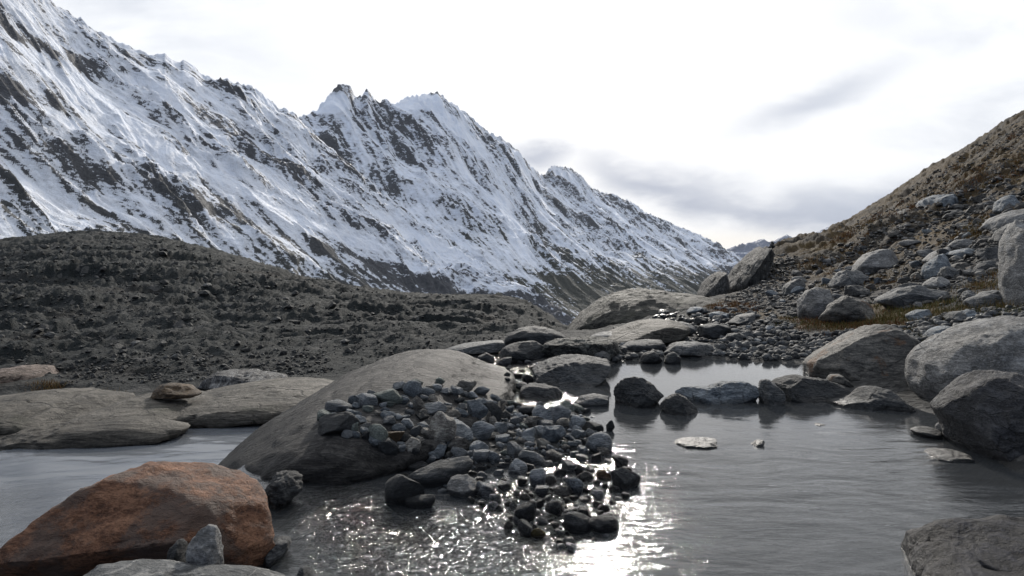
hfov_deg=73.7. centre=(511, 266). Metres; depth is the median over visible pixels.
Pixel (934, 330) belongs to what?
bank boulder
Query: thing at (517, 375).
cobble
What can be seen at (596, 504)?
cobble
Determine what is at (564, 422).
cobble
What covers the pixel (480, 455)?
cobble
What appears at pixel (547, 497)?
cobble
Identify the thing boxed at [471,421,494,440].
cobble
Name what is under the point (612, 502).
cobble
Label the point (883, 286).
loose rock
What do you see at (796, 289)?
loose rock
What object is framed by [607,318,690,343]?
rock slab
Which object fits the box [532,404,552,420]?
cobble
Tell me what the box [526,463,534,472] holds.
cobble
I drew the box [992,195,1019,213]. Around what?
bank boulder
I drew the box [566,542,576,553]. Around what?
cobble
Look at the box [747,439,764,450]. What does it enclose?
drowned stone
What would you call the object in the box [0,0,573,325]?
mountain
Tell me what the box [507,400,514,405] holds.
cobble
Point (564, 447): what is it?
cobble
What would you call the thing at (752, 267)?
cliff slab
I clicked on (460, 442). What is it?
cobble
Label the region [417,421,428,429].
cobble
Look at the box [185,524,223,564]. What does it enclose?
standing stone
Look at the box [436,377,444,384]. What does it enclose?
cobble
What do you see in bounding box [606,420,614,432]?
cobble
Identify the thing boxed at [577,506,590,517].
cobble
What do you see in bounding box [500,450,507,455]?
cobble
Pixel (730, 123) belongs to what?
sky
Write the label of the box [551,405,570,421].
cobble
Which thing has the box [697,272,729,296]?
cliff slab
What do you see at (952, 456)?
flat stone
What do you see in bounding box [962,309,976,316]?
bank boulder
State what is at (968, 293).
bank boulder
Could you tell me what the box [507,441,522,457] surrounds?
cobble
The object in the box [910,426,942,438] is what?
flat stone
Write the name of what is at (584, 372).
sloping slab
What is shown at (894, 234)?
loose rock
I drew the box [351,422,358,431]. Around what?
cobble
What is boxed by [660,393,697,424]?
pool stone
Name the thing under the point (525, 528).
cobble
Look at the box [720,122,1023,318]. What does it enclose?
rubble
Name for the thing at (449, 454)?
cobble
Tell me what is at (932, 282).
bank boulder
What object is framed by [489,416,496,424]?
cobble
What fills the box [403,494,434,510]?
cobble
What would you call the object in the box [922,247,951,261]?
bank boulder
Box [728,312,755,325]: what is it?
bank stone
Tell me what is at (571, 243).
mountain
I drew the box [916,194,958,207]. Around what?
boulder
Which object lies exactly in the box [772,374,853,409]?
long dark rock
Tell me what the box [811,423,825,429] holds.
drowned stone
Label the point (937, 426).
whitish stone
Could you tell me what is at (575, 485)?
cobble
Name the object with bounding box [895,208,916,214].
hillside crag
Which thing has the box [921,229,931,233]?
loose rock
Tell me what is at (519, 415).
cobble
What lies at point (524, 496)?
cobble
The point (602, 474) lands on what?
cobble
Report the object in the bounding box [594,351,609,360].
bank stone
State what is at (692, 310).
bank stone
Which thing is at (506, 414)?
cobble
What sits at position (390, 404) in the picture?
cobble
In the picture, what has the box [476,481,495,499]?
cobble
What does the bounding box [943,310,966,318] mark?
bank boulder
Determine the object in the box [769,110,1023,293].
hillside
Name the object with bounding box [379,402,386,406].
cobble
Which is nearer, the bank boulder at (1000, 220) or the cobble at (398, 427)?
the cobble at (398, 427)
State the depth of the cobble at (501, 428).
5.08 m
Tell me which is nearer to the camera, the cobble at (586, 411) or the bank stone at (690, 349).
the cobble at (586, 411)
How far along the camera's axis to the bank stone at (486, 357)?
9.06 m
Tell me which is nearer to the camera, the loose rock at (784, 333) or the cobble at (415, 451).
the cobble at (415, 451)
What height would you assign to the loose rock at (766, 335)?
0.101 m
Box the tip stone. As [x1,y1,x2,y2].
[296,565,313,575]
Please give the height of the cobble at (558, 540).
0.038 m
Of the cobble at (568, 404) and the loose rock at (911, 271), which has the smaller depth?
the cobble at (568, 404)
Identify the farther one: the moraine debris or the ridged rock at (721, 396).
the moraine debris
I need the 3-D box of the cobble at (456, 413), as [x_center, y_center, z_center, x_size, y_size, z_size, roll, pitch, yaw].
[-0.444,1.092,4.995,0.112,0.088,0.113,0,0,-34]
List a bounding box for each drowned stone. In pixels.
[670,437,717,453]
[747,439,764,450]
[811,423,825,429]
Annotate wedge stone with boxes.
[166,539,187,561]
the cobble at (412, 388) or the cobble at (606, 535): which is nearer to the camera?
the cobble at (606, 535)
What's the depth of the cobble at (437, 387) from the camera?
5.45 m
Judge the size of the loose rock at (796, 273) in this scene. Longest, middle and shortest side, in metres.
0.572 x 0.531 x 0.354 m
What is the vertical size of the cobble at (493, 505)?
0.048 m
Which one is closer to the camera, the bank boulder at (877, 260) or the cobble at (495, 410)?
the cobble at (495, 410)
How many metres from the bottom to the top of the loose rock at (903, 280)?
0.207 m
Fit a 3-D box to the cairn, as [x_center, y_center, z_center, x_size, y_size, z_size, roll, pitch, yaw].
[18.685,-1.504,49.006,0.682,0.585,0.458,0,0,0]
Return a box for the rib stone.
[447,340,504,355]
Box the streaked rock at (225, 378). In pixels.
[197,369,287,389]
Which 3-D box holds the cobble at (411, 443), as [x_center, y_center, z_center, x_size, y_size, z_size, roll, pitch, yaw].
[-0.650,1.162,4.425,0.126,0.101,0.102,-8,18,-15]
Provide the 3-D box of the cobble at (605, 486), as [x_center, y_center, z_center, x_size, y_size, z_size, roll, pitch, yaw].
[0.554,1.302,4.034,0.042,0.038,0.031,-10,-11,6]
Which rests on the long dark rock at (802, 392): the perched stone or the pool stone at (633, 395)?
the perched stone
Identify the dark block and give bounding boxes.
[518,383,562,404]
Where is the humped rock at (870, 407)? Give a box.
[826,386,916,429]
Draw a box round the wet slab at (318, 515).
[287,510,329,547]
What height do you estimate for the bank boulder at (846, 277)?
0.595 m
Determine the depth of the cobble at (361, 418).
4.56 m
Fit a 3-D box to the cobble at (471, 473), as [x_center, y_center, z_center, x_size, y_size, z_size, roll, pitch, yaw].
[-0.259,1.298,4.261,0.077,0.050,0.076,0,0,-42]
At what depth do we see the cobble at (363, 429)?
4.42 m
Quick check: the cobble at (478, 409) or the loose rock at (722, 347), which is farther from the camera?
the loose rock at (722, 347)
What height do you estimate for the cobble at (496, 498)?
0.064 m
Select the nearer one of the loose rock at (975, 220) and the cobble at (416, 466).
the cobble at (416, 466)
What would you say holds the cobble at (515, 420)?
on the ground at (895, 457)
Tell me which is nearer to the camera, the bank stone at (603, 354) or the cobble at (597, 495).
the cobble at (597, 495)
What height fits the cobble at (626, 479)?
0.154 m
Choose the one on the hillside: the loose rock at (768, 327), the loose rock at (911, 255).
the loose rock at (911, 255)
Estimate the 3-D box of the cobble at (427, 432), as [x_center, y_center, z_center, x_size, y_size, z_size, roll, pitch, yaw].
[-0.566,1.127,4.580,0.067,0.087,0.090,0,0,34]
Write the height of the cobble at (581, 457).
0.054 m
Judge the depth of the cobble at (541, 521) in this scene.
3.46 m
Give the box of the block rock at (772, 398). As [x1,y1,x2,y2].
[758,379,785,415]
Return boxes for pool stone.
[613,376,663,415]
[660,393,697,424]
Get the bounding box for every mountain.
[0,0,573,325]
[298,84,741,318]
[726,227,828,257]
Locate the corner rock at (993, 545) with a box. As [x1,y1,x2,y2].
[901,514,1023,575]
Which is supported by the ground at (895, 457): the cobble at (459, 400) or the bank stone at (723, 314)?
the bank stone at (723, 314)
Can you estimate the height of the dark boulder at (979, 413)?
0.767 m
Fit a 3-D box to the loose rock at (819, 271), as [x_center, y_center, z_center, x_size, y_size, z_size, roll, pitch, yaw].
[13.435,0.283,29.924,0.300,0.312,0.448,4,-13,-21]
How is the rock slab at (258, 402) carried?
on the ground at (895, 457)
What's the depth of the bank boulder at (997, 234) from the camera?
17.11 m
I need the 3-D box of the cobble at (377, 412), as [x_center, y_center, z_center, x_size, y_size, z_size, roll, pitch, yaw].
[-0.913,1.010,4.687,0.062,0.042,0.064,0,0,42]
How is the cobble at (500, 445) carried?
on the ground at (895, 457)
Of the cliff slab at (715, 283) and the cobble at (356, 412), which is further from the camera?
the cliff slab at (715, 283)
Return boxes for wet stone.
[263,536,291,568]
[265,470,302,513]
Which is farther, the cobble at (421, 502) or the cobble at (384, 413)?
the cobble at (384, 413)
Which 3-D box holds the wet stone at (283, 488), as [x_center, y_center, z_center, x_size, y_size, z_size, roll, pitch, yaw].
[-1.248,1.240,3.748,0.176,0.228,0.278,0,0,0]
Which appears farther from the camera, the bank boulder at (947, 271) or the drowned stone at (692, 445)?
the bank boulder at (947, 271)
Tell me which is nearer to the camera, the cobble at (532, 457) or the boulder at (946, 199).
the cobble at (532, 457)
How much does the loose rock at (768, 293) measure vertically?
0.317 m
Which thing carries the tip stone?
on the ground at (895, 457)
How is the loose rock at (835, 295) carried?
on the ground at (895, 457)
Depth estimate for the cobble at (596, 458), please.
4.56 m
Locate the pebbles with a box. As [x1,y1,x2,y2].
[287,362,628,574]
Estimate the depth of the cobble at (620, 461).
4.44 m
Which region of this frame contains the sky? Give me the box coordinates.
[52,0,1023,248]
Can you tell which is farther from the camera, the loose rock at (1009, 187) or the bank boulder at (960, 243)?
the loose rock at (1009, 187)
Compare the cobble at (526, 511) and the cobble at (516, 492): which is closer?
the cobble at (526, 511)
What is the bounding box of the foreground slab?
[83,559,284,575]
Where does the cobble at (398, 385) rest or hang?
on the bedrock dome
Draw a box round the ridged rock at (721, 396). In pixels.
[675,381,758,411]
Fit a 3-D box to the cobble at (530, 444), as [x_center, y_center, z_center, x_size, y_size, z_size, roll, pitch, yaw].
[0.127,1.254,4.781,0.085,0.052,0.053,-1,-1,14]
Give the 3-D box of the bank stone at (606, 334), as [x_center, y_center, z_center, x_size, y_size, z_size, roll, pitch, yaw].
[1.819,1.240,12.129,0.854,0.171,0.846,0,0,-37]
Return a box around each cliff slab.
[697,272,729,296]
[727,246,773,293]
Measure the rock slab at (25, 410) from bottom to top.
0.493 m
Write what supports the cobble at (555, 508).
on the pool water at (374, 512)
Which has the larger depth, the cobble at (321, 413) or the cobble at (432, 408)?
the cobble at (432, 408)
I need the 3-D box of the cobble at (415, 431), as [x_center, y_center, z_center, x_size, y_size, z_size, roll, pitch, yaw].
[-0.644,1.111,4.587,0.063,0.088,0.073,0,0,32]
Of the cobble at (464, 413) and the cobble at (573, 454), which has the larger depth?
the cobble at (464, 413)
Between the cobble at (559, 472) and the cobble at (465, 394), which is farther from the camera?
the cobble at (465, 394)
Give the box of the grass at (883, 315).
[19,133,1023,390]
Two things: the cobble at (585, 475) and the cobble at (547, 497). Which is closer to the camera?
the cobble at (547, 497)
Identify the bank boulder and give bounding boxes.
[781,279,805,295]
[797,287,834,318]
[818,296,874,323]
[828,269,867,287]
[844,285,869,296]
[851,249,898,273]
[874,285,949,308]
[905,309,932,320]
[910,271,921,280]
[913,302,923,307]
[921,254,950,278]
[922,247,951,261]
[922,277,949,288]
[923,326,950,336]
[937,266,958,278]
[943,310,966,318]
[945,248,974,257]
[947,239,973,248]
[951,262,969,268]
[960,290,975,296]
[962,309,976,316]
[963,290,1002,308]
[973,260,997,270]
[975,247,997,259]
[981,209,1023,229]
[991,220,1023,241]
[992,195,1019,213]
[998,220,1023,306]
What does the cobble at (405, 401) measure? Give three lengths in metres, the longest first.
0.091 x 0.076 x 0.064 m
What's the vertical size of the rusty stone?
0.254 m
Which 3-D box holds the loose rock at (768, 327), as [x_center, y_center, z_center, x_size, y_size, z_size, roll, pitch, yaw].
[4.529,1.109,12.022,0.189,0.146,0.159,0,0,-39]
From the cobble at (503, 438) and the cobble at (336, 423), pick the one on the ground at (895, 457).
the cobble at (503, 438)
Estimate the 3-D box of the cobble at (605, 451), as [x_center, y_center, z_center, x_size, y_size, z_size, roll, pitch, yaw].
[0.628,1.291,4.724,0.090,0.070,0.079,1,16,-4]
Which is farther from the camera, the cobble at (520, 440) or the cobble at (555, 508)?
the cobble at (520, 440)
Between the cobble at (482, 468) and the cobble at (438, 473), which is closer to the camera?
the cobble at (438, 473)
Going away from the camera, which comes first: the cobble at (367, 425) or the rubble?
the cobble at (367, 425)
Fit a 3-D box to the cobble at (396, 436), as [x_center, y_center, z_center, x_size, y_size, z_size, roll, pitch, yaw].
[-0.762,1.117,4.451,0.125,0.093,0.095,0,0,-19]
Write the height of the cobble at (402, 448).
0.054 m
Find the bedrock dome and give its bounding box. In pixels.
[218,349,515,514]
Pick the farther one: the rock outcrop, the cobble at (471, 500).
the rock outcrop
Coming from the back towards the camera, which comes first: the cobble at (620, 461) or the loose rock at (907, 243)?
the loose rock at (907, 243)
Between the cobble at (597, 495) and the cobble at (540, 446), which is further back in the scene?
the cobble at (540, 446)
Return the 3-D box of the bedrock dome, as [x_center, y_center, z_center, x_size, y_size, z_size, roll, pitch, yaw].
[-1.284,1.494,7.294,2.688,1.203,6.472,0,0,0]
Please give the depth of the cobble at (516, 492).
3.90 m
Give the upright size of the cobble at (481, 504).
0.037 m
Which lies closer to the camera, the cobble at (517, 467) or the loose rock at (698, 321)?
the cobble at (517, 467)
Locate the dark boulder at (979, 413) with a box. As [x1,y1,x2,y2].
[930,370,1023,461]
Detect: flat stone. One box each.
[575,393,608,409]
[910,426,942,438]
[924,448,975,465]
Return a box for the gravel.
[611,305,1023,362]
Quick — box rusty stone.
[150,383,201,398]
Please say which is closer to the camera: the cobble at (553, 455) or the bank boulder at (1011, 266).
the cobble at (553, 455)
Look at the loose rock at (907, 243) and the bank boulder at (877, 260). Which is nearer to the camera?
the bank boulder at (877, 260)
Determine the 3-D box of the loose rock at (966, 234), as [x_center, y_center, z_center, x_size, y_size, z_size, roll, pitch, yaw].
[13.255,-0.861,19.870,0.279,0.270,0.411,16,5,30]
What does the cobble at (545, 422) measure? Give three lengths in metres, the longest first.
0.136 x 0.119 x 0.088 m
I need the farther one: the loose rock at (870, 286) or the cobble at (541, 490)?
the loose rock at (870, 286)
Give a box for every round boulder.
[499,340,545,363]
[504,326,565,345]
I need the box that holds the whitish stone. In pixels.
[935,423,944,437]
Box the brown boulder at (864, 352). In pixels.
[802,324,920,380]
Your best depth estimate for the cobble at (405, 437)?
4.46 m
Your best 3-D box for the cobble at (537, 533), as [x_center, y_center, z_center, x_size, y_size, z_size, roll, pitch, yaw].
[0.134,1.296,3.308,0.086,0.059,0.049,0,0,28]
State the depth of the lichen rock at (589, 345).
9.22 m
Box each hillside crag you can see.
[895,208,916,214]
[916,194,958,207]
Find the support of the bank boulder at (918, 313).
on the ground at (895, 457)
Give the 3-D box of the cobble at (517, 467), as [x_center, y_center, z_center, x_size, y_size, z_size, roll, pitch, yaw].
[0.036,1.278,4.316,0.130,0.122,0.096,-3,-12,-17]
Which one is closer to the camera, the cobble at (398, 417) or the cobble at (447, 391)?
the cobble at (398, 417)
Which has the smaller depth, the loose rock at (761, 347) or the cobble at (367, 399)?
the cobble at (367, 399)
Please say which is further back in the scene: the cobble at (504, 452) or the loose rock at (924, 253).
the loose rock at (924, 253)
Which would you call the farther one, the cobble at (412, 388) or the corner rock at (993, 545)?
the cobble at (412, 388)
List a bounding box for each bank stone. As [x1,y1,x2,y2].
[477,352,494,363]
[495,357,511,367]
[516,382,525,389]
[591,331,612,336]
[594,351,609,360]
[620,339,665,351]
[640,351,661,365]
[664,352,680,365]
[666,341,713,356]
[680,322,695,335]
[686,307,703,313]
[696,323,730,338]
[709,311,728,318]
[724,333,742,341]
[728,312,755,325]
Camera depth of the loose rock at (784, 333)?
10.99 m
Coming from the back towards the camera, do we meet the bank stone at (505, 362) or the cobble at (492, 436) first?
the bank stone at (505, 362)
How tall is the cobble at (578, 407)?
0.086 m
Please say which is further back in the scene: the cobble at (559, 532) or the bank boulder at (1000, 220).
the bank boulder at (1000, 220)
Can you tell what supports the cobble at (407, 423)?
on the bedrock dome
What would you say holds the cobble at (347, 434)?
on the bedrock dome
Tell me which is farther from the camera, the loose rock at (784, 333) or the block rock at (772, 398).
the loose rock at (784, 333)
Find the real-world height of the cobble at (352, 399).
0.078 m
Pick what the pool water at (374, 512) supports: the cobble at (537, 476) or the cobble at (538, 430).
the cobble at (537, 476)
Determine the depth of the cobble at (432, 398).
5.19 m
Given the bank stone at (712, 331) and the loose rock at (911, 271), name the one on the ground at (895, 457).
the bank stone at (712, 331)
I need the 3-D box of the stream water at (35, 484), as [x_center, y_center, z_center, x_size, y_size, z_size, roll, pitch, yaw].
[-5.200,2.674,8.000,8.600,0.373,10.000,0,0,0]
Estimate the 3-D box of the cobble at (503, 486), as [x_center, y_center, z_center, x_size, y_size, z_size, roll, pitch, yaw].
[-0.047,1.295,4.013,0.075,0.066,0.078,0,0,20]
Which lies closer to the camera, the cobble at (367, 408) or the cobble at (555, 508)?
the cobble at (555, 508)
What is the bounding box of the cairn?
[768,241,774,247]
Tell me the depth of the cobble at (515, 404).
6.09 m
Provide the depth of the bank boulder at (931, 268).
16.22 m
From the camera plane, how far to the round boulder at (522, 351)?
9.29 m
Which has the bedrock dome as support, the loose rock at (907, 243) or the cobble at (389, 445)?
the cobble at (389, 445)
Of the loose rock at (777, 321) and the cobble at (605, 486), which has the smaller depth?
the cobble at (605, 486)
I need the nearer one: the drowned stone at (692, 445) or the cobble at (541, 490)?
the cobble at (541, 490)
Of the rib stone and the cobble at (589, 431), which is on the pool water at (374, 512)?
the cobble at (589, 431)
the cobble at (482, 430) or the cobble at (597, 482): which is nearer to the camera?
the cobble at (597, 482)
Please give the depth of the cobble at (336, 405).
4.72 m
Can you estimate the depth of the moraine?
31.44 m
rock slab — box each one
[0,387,134,434]
[0,416,189,450]
[68,390,207,421]
[176,377,333,427]
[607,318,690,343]
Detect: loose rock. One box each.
[694,318,706,325]
[714,344,726,350]
[730,328,739,332]
[743,331,754,337]
[756,344,764,350]
[762,334,774,337]
[763,325,774,330]
[765,290,778,296]
[773,319,780,323]
[782,331,793,338]
[790,286,804,293]
[791,270,803,276]
[791,276,806,281]
[815,269,822,273]
[821,277,830,284]
[822,259,830,262]
[832,293,841,297]
[865,284,875,289]
[874,278,881,283]
[880,284,891,288]
[888,230,901,237]
[898,239,921,247]
[898,277,910,283]
[898,283,916,286]
[904,253,915,256]
[909,260,922,267]
[909,269,919,273]
[916,249,933,257]
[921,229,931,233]
[936,248,948,258]
[938,295,952,301]
[956,287,968,293]
[961,232,970,238]
[972,218,980,224]
[1006,185,1016,189]
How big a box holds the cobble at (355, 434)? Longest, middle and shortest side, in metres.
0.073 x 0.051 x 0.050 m
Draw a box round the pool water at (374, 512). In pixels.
[242,353,1022,575]
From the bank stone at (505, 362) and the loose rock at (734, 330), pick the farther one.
the loose rock at (734, 330)
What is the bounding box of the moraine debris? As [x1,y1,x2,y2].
[0,236,556,385]
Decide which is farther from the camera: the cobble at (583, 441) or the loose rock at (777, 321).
the loose rock at (777, 321)
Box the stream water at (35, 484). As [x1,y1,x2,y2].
[0,424,262,547]
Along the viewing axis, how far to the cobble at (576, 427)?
5.21 m
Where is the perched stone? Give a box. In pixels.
[826,374,853,387]
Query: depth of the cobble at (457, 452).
4.49 m
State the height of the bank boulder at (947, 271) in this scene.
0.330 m
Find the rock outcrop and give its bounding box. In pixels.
[0,364,58,383]
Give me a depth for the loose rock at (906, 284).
15.30 m
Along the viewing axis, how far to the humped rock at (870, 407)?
6.19 m
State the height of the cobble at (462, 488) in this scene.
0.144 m
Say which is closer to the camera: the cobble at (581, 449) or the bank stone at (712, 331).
the cobble at (581, 449)
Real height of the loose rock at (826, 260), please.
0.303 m
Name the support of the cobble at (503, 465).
on the pool water at (374, 512)
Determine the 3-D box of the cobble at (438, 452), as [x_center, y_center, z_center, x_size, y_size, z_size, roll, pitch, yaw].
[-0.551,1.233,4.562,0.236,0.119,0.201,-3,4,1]
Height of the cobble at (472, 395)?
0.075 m
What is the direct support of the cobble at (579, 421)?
on the ground at (895, 457)
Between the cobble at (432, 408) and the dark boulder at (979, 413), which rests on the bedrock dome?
the cobble at (432, 408)
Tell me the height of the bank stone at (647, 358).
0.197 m
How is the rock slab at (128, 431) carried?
on the ground at (895, 457)
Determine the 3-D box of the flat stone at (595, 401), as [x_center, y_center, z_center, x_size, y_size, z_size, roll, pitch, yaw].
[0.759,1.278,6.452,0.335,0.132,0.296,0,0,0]
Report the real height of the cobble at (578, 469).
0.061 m
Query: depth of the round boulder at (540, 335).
9.78 m
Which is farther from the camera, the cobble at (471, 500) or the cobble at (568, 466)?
the cobble at (568, 466)
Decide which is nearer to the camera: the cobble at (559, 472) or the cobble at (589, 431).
the cobble at (559, 472)
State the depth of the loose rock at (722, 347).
10.03 m
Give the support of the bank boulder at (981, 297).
on the ground at (895, 457)
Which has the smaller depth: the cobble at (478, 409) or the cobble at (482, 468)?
the cobble at (482, 468)
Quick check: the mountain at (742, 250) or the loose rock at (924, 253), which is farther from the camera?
the mountain at (742, 250)
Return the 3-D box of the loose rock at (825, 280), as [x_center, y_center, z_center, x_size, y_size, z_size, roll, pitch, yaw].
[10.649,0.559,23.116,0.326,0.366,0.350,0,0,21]
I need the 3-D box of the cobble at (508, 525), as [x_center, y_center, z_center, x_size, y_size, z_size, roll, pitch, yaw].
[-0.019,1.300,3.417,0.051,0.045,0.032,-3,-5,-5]
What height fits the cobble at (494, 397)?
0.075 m
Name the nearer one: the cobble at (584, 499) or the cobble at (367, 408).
the cobble at (584, 499)
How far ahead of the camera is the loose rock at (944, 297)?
11.79 m
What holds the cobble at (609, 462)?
on the pool water at (374, 512)
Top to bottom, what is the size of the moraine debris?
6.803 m
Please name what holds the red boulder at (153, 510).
on the ground at (895, 457)
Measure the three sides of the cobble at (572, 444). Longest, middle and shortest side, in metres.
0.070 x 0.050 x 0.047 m
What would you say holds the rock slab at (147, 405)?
on the ground at (895, 457)
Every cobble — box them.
[317,409,330,420]
[318,411,359,435]
[324,399,353,412]
[341,429,352,438]
[348,395,358,403]
[351,410,361,414]
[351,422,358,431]
[352,402,360,408]
[352,430,359,437]
[355,415,366,422]
[359,393,377,406]
[359,423,370,428]
[359,427,368,433]
[361,432,369,439]
[362,405,373,411]
[368,424,387,440]
[368,436,380,445]
[373,388,403,403]
[374,410,381,415]
[378,437,398,454]
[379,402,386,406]
[380,410,396,417]
[383,416,395,424]
[384,474,424,512]
[387,401,395,406]
[388,431,404,442]
[391,423,405,430]
[393,381,404,389]
[395,413,402,419]
[398,444,405,451]
[400,396,409,404]
[400,434,411,441]
[401,418,413,428]
[403,380,422,397]
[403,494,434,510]
[404,409,414,414]
[405,437,420,451]
[407,461,427,470]
[408,456,472,488]
[410,425,421,435]
[412,396,424,410]
[412,448,419,454]
[415,413,428,420]
[416,436,424,444]
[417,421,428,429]
[419,409,426,413]
[420,395,428,400]
[420,427,433,438]
[421,387,434,395]
[424,401,446,414]
[425,454,435,463]
[428,394,437,401]
[428,442,446,459]
[429,411,456,441]
[432,384,441,390]
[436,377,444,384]
[437,489,447,495]
[440,387,452,394]
[445,409,460,418]
[446,451,452,457]
[447,437,470,451]
[447,474,477,502]
[450,385,463,395]
[451,447,466,456]
[454,397,464,403]
[455,407,468,416]
[455,419,473,441]
[457,379,476,391]
[458,403,466,408]
[461,391,468,396]
[466,400,487,418]
[467,391,477,398]
[467,450,472,456]
[467,470,476,477]
[467,497,475,504]
[469,441,488,451]
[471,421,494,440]
[473,449,490,461]
[474,386,489,393]
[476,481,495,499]
[477,398,486,404]
[477,466,486,471]
[477,471,487,480]
[478,501,485,507]
[484,402,502,421]
[488,451,500,462]
[488,501,498,510]
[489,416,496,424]
[489,432,499,439]
[489,494,500,503]
[490,394,500,401]
[493,422,508,434]
[493,469,503,477]
[495,434,509,443]
[496,442,504,448]
[497,462,509,469]
[497,480,510,491]
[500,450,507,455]
[502,411,510,418]
[503,521,512,529]
[505,406,513,411]
[506,422,513,428]
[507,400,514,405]
[507,430,515,437]
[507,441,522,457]
[508,458,527,477]
[509,501,516,508]
[510,416,522,424]
[512,490,521,495]
[512,516,518,524]
[513,373,522,378]
[513,402,521,407]
[513,413,524,418]
[514,501,536,524]
[515,431,521,436]
[517,437,525,442]
[517,476,527,487]
[518,405,534,414]
[518,449,544,468]
[518,519,532,537]
[519,493,530,501]
[520,422,527,428]
[521,427,534,441]
[522,374,533,382]
[522,435,534,441]
[524,416,543,426]
[524,441,535,446]
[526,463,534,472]
[528,492,534,498]
[529,468,546,488]
[531,528,545,539]
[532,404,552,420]
[534,425,543,436]
[535,485,549,496]
[535,516,548,525]
[536,438,550,446]
[536,499,544,508]
[537,420,553,425]
[538,444,546,450]
[541,425,565,442]
[542,460,552,468]
[545,476,556,485]
[545,494,550,500]
[545,500,563,516]
[546,444,554,450]
[546,449,562,462]
[550,521,558,528]
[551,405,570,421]
[554,468,566,477]
[554,486,572,497]
[555,529,564,536]
[555,538,562,545]
[556,418,569,428]
[557,543,565,549]
[561,400,574,411]
[561,444,570,450]
[561,459,577,473]
[562,511,592,534]
[563,536,574,547]
[564,434,574,440]
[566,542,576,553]
[567,477,583,496]
[568,441,576,446]
[569,415,585,428]
[569,495,578,500]
[570,451,578,457]
[571,425,581,431]
[571,429,585,438]
[573,440,581,445]
[574,404,584,412]
[574,465,588,473]
[574,536,581,541]
[575,454,588,461]
[577,445,588,454]
[577,471,593,481]
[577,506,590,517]
[578,438,586,444]
[580,496,588,503]
[582,421,603,431]
[583,488,590,492]
[584,408,590,414]
[585,428,594,436]
[585,432,611,456]
[586,466,594,472]
[588,514,619,533]
[591,452,602,464]
[591,489,603,501]
[593,480,600,486]
[593,501,602,508]
[596,470,610,480]
[597,447,609,457]
[598,504,609,512]
[602,483,609,489]
[603,533,609,538]
[604,458,612,465]
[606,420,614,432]
[608,500,616,504]
[609,486,619,492]
[610,467,639,492]
[612,455,628,467]
[621,492,630,500]
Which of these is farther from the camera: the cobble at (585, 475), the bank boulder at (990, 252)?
the bank boulder at (990, 252)
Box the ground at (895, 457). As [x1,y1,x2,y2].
[135,243,1023,575]
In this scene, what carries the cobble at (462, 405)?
on the bedrock dome
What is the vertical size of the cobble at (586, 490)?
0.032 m
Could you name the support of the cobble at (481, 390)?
on the bedrock dome
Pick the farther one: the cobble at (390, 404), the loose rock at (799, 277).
the loose rock at (799, 277)
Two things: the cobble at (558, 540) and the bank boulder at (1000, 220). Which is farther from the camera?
the bank boulder at (1000, 220)
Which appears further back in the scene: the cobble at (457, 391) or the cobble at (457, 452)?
the cobble at (457, 391)
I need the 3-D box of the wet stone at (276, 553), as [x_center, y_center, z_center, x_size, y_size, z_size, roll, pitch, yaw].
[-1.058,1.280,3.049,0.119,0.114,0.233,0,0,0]
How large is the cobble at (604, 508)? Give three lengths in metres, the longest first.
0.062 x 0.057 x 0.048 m
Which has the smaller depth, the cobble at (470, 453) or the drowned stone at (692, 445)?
the cobble at (470, 453)
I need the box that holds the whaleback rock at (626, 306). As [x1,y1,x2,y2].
[567,288,718,329]
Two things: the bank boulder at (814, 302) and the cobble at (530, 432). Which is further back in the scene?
the bank boulder at (814, 302)
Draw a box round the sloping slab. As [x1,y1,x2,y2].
[531,354,610,390]
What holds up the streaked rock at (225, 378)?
on the ground at (895, 457)
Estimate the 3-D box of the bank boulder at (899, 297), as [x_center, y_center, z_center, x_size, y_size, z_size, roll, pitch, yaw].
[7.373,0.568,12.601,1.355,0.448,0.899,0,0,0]
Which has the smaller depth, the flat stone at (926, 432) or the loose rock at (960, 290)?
the flat stone at (926, 432)
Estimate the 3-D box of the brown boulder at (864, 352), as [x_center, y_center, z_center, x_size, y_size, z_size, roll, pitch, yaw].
[4.200,1.155,8.088,1.367,0.961,1.377,0,0,0]
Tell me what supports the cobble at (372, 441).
on the bedrock dome
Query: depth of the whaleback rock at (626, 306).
22.24 m
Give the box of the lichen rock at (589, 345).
[541,336,620,359]
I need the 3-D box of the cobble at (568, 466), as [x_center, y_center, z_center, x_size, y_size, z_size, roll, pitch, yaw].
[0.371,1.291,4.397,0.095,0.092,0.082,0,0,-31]
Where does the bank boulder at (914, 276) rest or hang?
on the ground at (895, 457)
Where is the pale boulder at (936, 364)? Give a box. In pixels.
[905,316,1023,399]
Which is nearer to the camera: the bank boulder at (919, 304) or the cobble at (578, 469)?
the cobble at (578, 469)
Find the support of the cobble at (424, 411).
on the bedrock dome
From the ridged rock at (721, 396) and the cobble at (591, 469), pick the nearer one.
the cobble at (591, 469)
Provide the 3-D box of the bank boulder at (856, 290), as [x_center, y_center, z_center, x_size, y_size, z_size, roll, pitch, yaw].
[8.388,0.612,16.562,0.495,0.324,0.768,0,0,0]
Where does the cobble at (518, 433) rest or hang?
on the ground at (895, 457)
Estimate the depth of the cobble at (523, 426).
5.29 m
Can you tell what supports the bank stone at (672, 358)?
on the ground at (895, 457)
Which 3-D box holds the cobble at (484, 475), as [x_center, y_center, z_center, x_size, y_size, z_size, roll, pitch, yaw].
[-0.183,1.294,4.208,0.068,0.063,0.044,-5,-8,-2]
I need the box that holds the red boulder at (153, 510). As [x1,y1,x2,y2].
[0,461,274,575]
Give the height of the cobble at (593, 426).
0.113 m
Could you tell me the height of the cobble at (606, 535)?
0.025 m
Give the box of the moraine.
[0,230,567,395]

